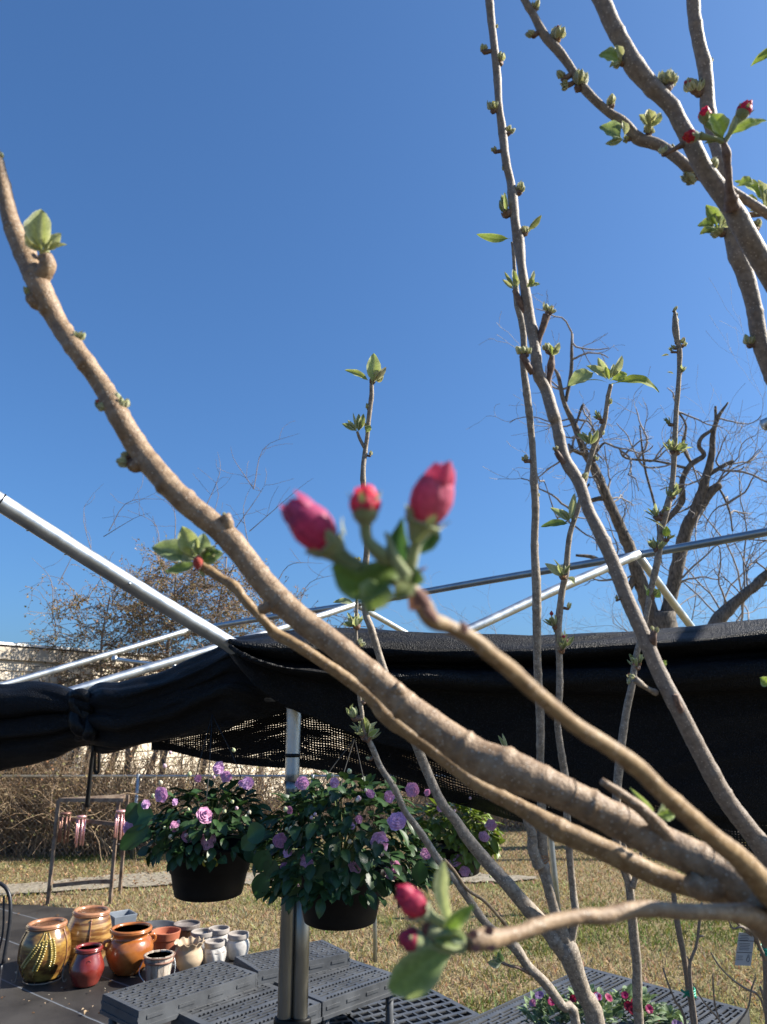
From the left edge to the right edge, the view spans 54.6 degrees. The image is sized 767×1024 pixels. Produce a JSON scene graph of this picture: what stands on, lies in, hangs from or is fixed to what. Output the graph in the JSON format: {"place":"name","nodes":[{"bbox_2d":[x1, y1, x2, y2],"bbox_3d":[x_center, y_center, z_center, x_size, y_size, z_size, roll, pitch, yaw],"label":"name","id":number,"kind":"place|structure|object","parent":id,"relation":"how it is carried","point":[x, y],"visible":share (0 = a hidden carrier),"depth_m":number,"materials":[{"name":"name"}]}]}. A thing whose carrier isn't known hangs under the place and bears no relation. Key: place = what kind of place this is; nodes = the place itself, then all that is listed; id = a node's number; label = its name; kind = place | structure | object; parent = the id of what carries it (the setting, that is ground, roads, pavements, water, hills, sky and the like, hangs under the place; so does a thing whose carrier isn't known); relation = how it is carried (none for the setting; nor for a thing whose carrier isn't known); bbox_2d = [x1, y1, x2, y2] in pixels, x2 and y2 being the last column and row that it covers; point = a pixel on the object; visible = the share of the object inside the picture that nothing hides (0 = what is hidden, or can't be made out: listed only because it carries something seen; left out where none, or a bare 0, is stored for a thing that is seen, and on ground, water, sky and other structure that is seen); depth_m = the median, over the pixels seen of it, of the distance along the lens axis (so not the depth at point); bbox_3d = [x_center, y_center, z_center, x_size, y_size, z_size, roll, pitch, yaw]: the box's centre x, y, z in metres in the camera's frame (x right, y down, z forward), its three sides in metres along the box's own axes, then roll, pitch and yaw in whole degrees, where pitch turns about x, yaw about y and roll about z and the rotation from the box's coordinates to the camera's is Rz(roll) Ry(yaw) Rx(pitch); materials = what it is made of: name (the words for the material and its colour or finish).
{"place":"outdoors","nodes":[
{"label":"outdoors","id":0,"kind":"place"},
{"bbox_2d":[0,766,766,1023],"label":"lawn","id":1,"kind":"structure","parent":0,"point":[494,971],"depth_m":7.63,"materials":[{"name":"brown plant"}]},
{"bbox_2d":[45,794,129,904],"bbox_3d":[-3.397,3.934,8.740,0.774,1.125,0.581,0,-15,0],"label":"display rack","id":2,"kind":"object","parent":1,"relation":"on","point":[118,798],"visible":0.92,"depth_m":8.54,"materials":[{"name":"brown wood"}]},
{"bbox_2d":[57,804,71,849],"bbox_3d":[-3.652,3.594,8.507,0.128,0.511,0.126,0,-15,0],"label":"wind chime","id":3,"kind":"object","parent":2,"relation":"hanging from","point":[61,826],"visible":1,"depth_m":8.48,"materials":[{"name":"pink metal"}]},
{"bbox_2d":[74,806,86,852],"bbox_3d":[-3.465,3.627,8.498,0.109,0.511,0.107,0,-15,0],"label":"wind chime","id":4,"kind":"object","parent":2,"relation":"hanging from","point":[82,828],"visible":1,"depth_m":8.47,"materials":[{"name":"pink metal"}]},
{"bbox_2d":[114,803,124,844],"bbox_3d":[-3.019,3.557,8.517,0.115,0.481,0.114,0,-15,0],"label":"wind chime","id":5,"kind":"object","parent":2,"relation":"hanging from","point":[122,819],"visible":0.88,"depth_m":8.49,"materials":[{"name":"pink metal"}]},
{"bbox_2d":[0,746,188,860],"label":"dry vines","id":6,"kind":"object","parent":1,"relation":"on","point":[34,847],"visible":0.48,"depth_m":11.21,"materials":[{"name":"brown plant"}]},
{"bbox_2d":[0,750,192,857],"bbox_3d":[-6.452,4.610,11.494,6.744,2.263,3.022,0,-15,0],"label":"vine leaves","id":7,"kind":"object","parent":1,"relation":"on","point":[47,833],"visible":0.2,"depth_m":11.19,"materials":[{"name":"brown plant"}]},
{"bbox_2d":[0,642,343,807],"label":"building","id":8,"kind":"structure","parent":1,"relation":"on","point":[18,655],"depth_m":13.89,"materials":[{"name":"beige"}]},
{"bbox_2d":[0,656,376,867],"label":"dry vines","id":9,"kind":"object","parent":1,"relation":"on","point":[181,771],"visible":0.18,"depth_m":11.63,"materials":[{"name":"brown plant"}]},
{"bbox_2d":[2,421,383,813],"bbox_3d":[-3.449,1.883,14.178,7.441,7.936,3.651,0,-15,0],"label":"tree","id":10,"kind":"object","parent":1,"relation":"on","point":[143,612],"visible":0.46,"depth_m":13.83,"materials":[{"name":"brown plant"}]},
{"bbox_2d":[0,871,538,894],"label":"gravel path","id":11,"kind":"structure","parent":1,"relation":"on","point":[38,885],"depth_m":9.38,"materials":[{"name":"grey gravel"}]},
{"bbox_2d":[0,774,748,858],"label":"chain link fence","id":12,"kind":"object","parent":1,"relation":"on","point":[137,777],"visible":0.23,"depth_m":11.18,"materials":[{"name":"metal"}]},
{"bbox_2d":[373,917,376,962],"bbox_3d":[-0.080,3.402,6.562,0.052,1.126,0.037,0,-15,0],"label":"steel post","id":13,"kind":"object","parent":1,"relation":"on","point":[375,941],"visible":0.18,"depth_m":6.46,"materials":[{"name":"grey metal"}]},
{"bbox_2d":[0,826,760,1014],"bbox_3d":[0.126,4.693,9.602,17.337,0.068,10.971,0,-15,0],"label":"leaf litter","id":14,"kind":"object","parent":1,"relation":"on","point":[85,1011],"visible":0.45,"depth_m":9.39,"materials":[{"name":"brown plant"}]},
{"bbox_2d":[256,743,518,830],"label":"vine leaves","id":15,"kind":"object","parent":1,"relation":"on","point":[412,807],"visible":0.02,"depth_m":13.89,"materials":[{"name":"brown plant"}]},
{"bbox_2d":[253,727,656,830],"bbox_3d":[4.090,5.157,14.846,14.228,2.771,5.486,0,-15,0],"label":"brush","id":16,"kind":"object","parent":1,"relation":"on","point":[416,797],"visible":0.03,"depth_m":14.08,"materials":[{"name":"brown plant"}]},
{"bbox_2d":[548,838,560,909],"bbox_3d":[1.837,3.701,8.100,0.128,1.346,0.068,0,-15,0],"label":"steel post","id":17,"kind":"object","parent":1,"relation":"on","point":[552,857],"visible":0.36,"depth_m":8.03,"materials":[{"name":"grey metal"}]},
{"bbox_2d":[386,509,740,633],"bbox_3d":[4.883,3.627,20.820,10.805,8.180,4.775,6,-16,-21],"label":"tree","id":18,"kind":"object","parent":1,"relation":"on","point":[585,617],"visible":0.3,"depth_m":20.74,"materials":[{"name":"brown plant"}]},
{"bbox_2d":[517,600,630,634],"bbox_3d":[5.492,4.951,20.170,6.718,5.288,5.314,-3,-15,11],"label":"tree","id":19,"kind":"object","parent":1,"relation":"on","point":[566,625],"visible":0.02,"depth_m":19.97,"materials":[{"name":"brown plant"}]},
{"bbox_2d":[471,292,766,808],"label":"tree","id":20,"kind":"object","parent":1,"relation":"on","point":[664,616],"visible":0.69,"depth_m":14.93,"materials":[{"name":"brown plant"}]},
{"bbox_2d":[525,529,766,632],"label":"tree","id":21,"kind":"object","parent":1,"relation":"on","point":[621,616],"visible":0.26,"depth_m":23.36,"materials":[{"name":"brown plant"}]},
{"bbox_2d":[575,280,766,624],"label":"tree","id":22,"kind":"object","parent":1,"relation":"on","point":[741,615],"visible":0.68,"depth_m":18.04,"materials":[{"name":"brown plant"}]},
{"bbox_2d":[680,431,766,845],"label":"tree","id":23,"kind":"object","parent":1,"relation":"on","point":[725,611],"visible":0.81,"depth_m":12.92,"materials":[{"name":"brown plant"}]},
{"bbox_2d":[0,0,766,655],"label":"sky","id":24,"kind":"structure","parent":0,"point":[251,202],"materials":[{"name":"blue"}]},
{"label":"ground","id":25,"kind":"structure","parent":0,"visible":0},
{"bbox_2d":[0,903,233,1023],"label":"ground cloth","id":26,"kind":"object","parent":25,"relation":"on","point":[16,1008],"visible":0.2,"depth_m":5.67,"materials":[{"name":"grey fabric"}]},
{"bbox_2d":[0,881,12,982],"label":"garden chair","id":27,"kind":"object","parent":26,"relation":"on","point":[6,889],"visible":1,"depth_m":5.03,"materials":[{"name":"black metal"}]},
{"bbox_2d":[11,964,66,984],"bbox_3d":[-2.726,3.632,5.876,0.385,0.125,0.329,8,-17,-28],"label":"wire stand","id":28,"kind":"object","parent":26,"relation":"on","point":[62,974],"visible":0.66,"depth_m":5.82,"materials":[{"name":"black metal"}]},
{"bbox_2d":[17,917,70,983],"bbox_3d":[-2.726,3.521,5.979,0.397,0.407,0.408,0,-15,0],"label":"barrel pot","id":29,"kind":"object","parent":28,"relation":"on","point":[44,951],"visible":1,"depth_m":5.86,"materials":[{"name":"brown ceramic"}]},
{"bbox_2d":[69,942,103,987],"bbox_3d":[-2.316,3.537,5.808,0.257,0.263,0.257,0,-15,0],"label":"red jar","id":30,"kind":"object","parent":26,"relation":"on","point":[86,968],"visible":1,"depth_m":5.73,"materials":[{"name":"ceramic"}]},
{"bbox_2d":[67,905,111,965],"bbox_3d":[-2.508,3.602,6.313,0.377,0.423,0.376,0,-15,0],"label":"barrel pot","id":31,"kind":"object","parent":26,"relation":"on","point":[89,923],"visible":0.68,"depth_m":6.22,"materials":[{"name":"orange ceramic"}]},
{"bbox_2d":[110,909,136,937],"bbox_3d":[-2.448,3.861,6.931,0.216,0.218,0.216,11,-19,-36],"label":"square planter","id":32,"kind":"object","parent":26,"relation":"on","point":[123,916],"visible":0.38,"depth_m":6.91,"materials":[{"name":"grey concrete"}]},
{"bbox_2d":[103,922,156,975],"bbox_3d":[-2.082,3.579,6.087,0.381,0.327,0.374,0,-15,0],"label":"orange pot","id":33,"kind":"object","parent":26,"relation":"on","point":[128,946],"visible":0.95,"depth_m":5.97,"materials":[{"name":"ceramic"}]},
{"bbox_2d":[139,949,175,981],"bbox_3d":[-1.775,3.596,5.877,0.273,0.185,0.246,0,-15,0],"label":"ceramic pot","id":34,"kind":"object","parent":26,"relation":"on","point":[158,963],"visible":0.87,"depth_m":5.81,"materials":[{"name":"white ceramic"}]},
{"bbox_2d":[146,920,174,936],"bbox_3d":[-2.103,3.885,6.857,0.362,0.134,0.362,0,-15,0],"label":"bowl planter","id":35,"kind":"object","parent":26,"relation":"on","point":[155,924],"visible":0.22,"depth_m":7.00,"materials":[{"name":"grey concrete"}]},
{"bbox_2d":[151,926,180,951],"bbox_3d":[-1.909,3.765,6.504,0.250,0.186,0.250,0,-15,0],"label":"clay pot","id":36,"kind":"object","parent":26,"relation":"on","point":[167,937],"visible":0.71,"depth_m":6.43,"materials":[{"name":"ceramic"}]},
{"bbox_2d":[100,960,257,1023],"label":"nursery bench","id":37,"kind":"object","parent":26,"relation":"on","point":[165,999],"visible":0.93,"depth_m":4.08,"materials":[{"name":"grey plastic"}]},
{"bbox_2d":[173,919,200,939],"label":"glazed pot","id":38,"kind":"object","parent":26,"relation":"on","point":[187,927],"visible":0.56,"depth_m":6.75,"materials":[{"name":"grey ceramic"}]},
{"bbox_2d":[174,936,205,970],"bbox_3d":[-1.591,3.626,6.072,0.254,0.228,0.251,0,-15,0],"label":"scalloped pot","id":39,"kind":"object","parent":26,"relation":"on","point":[189,953],"visible":0.91,"depth_m":6.00,"materials":[{"name":"beige ceramic"}]},
{"bbox_2d":[191,928,213,949],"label":"white pot","id":40,"kind":"object","parent":26,"relation":"on","point":[201,933],"visible":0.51,"depth_m":6.43,"materials":[{"name":"ceramic"}]},
{"bbox_2d":[202,938,225,964],"bbox_3d":[-1.413,3.685,6.207,0.201,0.185,0.202,0,-15,0],"label":"white pot","id":41,"kind":"object","parent":26,"relation":"on","point":[214,949],"visible":0.85,"depth_m":6.15,"materials":[{"name":"ceramic"}]},
{"bbox_2d":[208,925,229,951],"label":"white pot","id":42,"kind":"object","parent":26,"relation":"on","point":[220,931],"visible":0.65,"depth_m":6.48,"materials":[{"name":"ceramic"}]},
{"bbox_2d":[226,930,248,960],"bbox_3d":[-1.253,3.730,6.394,0.196,0.194,0.196,0,-15,0],"label":"white pot","id":43,"kind":"object","parent":26,"relation":"on","point":[237,944],"visible":0.93,"depth_m":6.33,"materials":[{"name":"ceramic"}]},
{"bbox_2d":[171,983,321,1023],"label":"nursery bench","id":44,"kind":"object","parent":26,"relation":"on","point":[258,1005],"visible":0.8,"depth_m":4.01,"materials":[{"name":"grey plastic"}]},
{"bbox_2d":[233,940,349,1016],"bbox_3d":[-0.573,3.075,4.601,0.648,0.600,0.350,10,-18,-34],"label":"nursery bench","id":45,"kind":"object","parent":26,"relation":"on","point":[323,955],"visible":0.56,"depth_m":4.62,"materials":[{"name":"grey plastic"}]},
{"bbox_2d":[274,959,393,1023],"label":"nursery bench","id":46,"kind":"object","parent":26,"relation":"on","point":[355,984],"visible":0.75,"depth_m":4.38,"materials":[{"name":"grey plastic"}]},
{"bbox_2d":[317,1012,356,1023],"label":"nursery bench","id":47,"kind":"object","parent":26,"relation":"on","point":[336,1020],"visible":0.12,"depth_m":4.50,"materials":[{"name":"grey plastic"}]},
{"bbox_2d":[0,151,766,999],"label":"apple tree","id":48,"kind":"object","parent":26,"relation":"on","point":[724,877],"visible":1,"depth_m":0.47,"materials":[{"name":"beige plant"}]},
{"bbox_2d":[0,418,766,1023],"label":"canopy frame","id":49,"kind":"object","parent":26,"relation":"on","point":[294,968],"visible":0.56,"depth_m":2.53,"materials":[{"name":"metal"}]},
{"bbox_2d":[120,714,282,902],"bbox_3d":[-0.551,0.915,2.344,0.459,0.535,0.452,0,-15,0],"label":"hanging basket","id":50,"kind":"object","parent":49,"relation":"hanging from","point":[211,861],"visible":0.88,"depth_m":2.19,"materials":[{"name":"black plastic"}]},
{"bbox_2d":[241,738,438,930],"bbox_3d":[-0.108,0.912,2.144,0.555,0.488,0.522,0,-15,0],"label":"hanging basket","id":51,"kind":"object","parent":49,"relation":"hanging from","point":[347,886],"visible":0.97,"depth_m":1.99,"materials":[{"name":"black plastic"}]},
{"bbox_2d":[0,618,766,862],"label":"shade cloth","id":52,"kind":"object","parent":49,"relation":"attached to","point":[716,671],"visible":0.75,"depth_m":2.49,"materials":[{"name":"black fabric"}]},
{"bbox_2d":[85,746,94,807],"bbox_3d":[-1.171,1.056,2.966,0.019,0.240,0.116,6,-16,-20],"label":"cord","id":53,"kind":"object","parent":52,"relation":"hanging from","point":[88,789],"visible":1,"depth_m":2.96,"materials":[{"name":"black fabric"}]},
{"bbox_2d":[93,752,100,773],"bbox_3d":[-1.157,1.002,3.000,0.031,0.111,0.040,0,-15,0],"label":"cord","id":54,"kind":"object","parent":52,"relation":"hanging from","point":[98,767],"visible":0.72,"depth_m":3.00,"materials":[{"name":"black fabric"}]},
{"bbox_2d":[403,778,505,891],"bbox_3d":[0.263,1.155,2.758,0.383,0.452,0.389,0,-15,0],"label":"hanging basket","id":55,"kind":"object","parent":49,"relation":"hanging from","point":[451,848],"visible":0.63,"depth_m":2.65,"materials":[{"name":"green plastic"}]},
{"bbox_2d":[339,989,478,1023],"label":"nursery bench","id":56,"kind":"object","parent":26,"relation":"on","point":[432,1006],"visible":0.56,"depth_m":4.62,"materials":[{"name":"grey plastic"}]},
{"bbox_2d":[333,557,579,1023],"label":"apple tree","id":57,"kind":"object","parent":26,"relation":"on","point":[366,731],"visible":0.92,"depth_m":1.22,"materials":[{"name":"brown plant"}]},
{"bbox_2d":[342,233,658,1023],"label":"apple tree","id":58,"kind":"object","parent":26,"relation":"on","point":[564,947],"visible":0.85,"depth_m":1.41,"materials":[{"name":"brown plant"}]},
{"bbox_2d":[459,967,749,1023],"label":"nursery bench","id":59,"kind":"object","parent":26,"relation":"on","point":[508,1012],"visible":0.41,"depth_m":4.19,"materials":[{"name":"grey plastic"}]},
{"bbox_2d":[516,986,584,1023],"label":"petunia plant","id":60,"kind":"object","parent":59,"relation":"on","point":[546,1006],"visible":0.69,"depth_m":3.58,"materials":[{"name":"green plant"}]},
{"bbox_2d":[558,984,625,1023],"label":"petunia plant","id":61,"kind":"object","parent":59,"relation":"on","point":[608,1004],"visible":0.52,"depth_m":3.51,"materials":[{"name":"green plant"}]},
{"bbox_2d":[608,984,667,1023],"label":"petunia plant","id":62,"kind":"object","parent":59,"relation":"on","point":[627,1003],"visible":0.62,"depth_m":3.57,"materials":[{"name":"green plant"}]},
{"bbox_2d":[644,1002,688,1023],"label":"petunia plant","id":63,"kind":"object","parent":59,"relation":"on","point":[672,1016],"visible":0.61,"depth_m":3.63,"materials":[{"name":"green plant"}]},
{"bbox_2d":[612,306,691,1023],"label":"apple tree","id":64,"kind":"object","parent":26,"relation":"on","point":[674,447],"visible":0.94,"depth_m":1.65,"materials":[{"name":"brown plant"}]},
{"bbox_2d":[662,968,686,1023],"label":"sapling","id":65,"kind":"object","parent":26,"relation":"on","point":[681,1010],"visible":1,"depth_m":2.00,"materials":[{"name":"brown plant"}]},
{"bbox_2d":[671,870,696,1023],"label":"sapling","id":66,"kind":"object","parent":26,"relation":"on","point":[677,923],"visible":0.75,"depth_m":1.99,"materials":[{"name":"brown plant"}]},
{"bbox_2d":[686,902,703,1023],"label":"sapling","id":67,"kind":"object","parent":26,"relation":"on","point":[692,999],"visible":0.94,"depth_m":1.98,"materials":[{"name":"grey plant"}]},
{"bbox_2d":[692,952,763,1023],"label":"sapling","id":68,"kind":"object","parent":26,"relation":"on","point":[751,991],"visible":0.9,"depth_m":2.10,"materials":[{"name":"brown plant"}]},
{"bbox_2d":[728,921,766,1023],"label":"sapling","id":69,"kind":"object","parent":26,"relation":"on","point":[762,948],"visible":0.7,"depth_m":1.89,"materials":[{"name":"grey plant"}]},
{"bbox_2d":[735,929,753,965],"bbox_3d":[0.904,1.085,1.861,0.050,0.100,0.026,3,-15,-10],"label":"plant tag","id":70,"kind":"object","parent":69,"relation":"hanging from","point":[745,943],"visible":0.98,"depth_m":1.86,"materials":[{"name":"grey plastic"}]},
{"bbox_2d":[480,0,766,869],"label":"apple tree","id":71,"kind":"object","parent":25,"relation":"on","point":[737,228],"visible":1,"depth_m":0.85,"materials":[{"name":"brown plant"}]}
]}

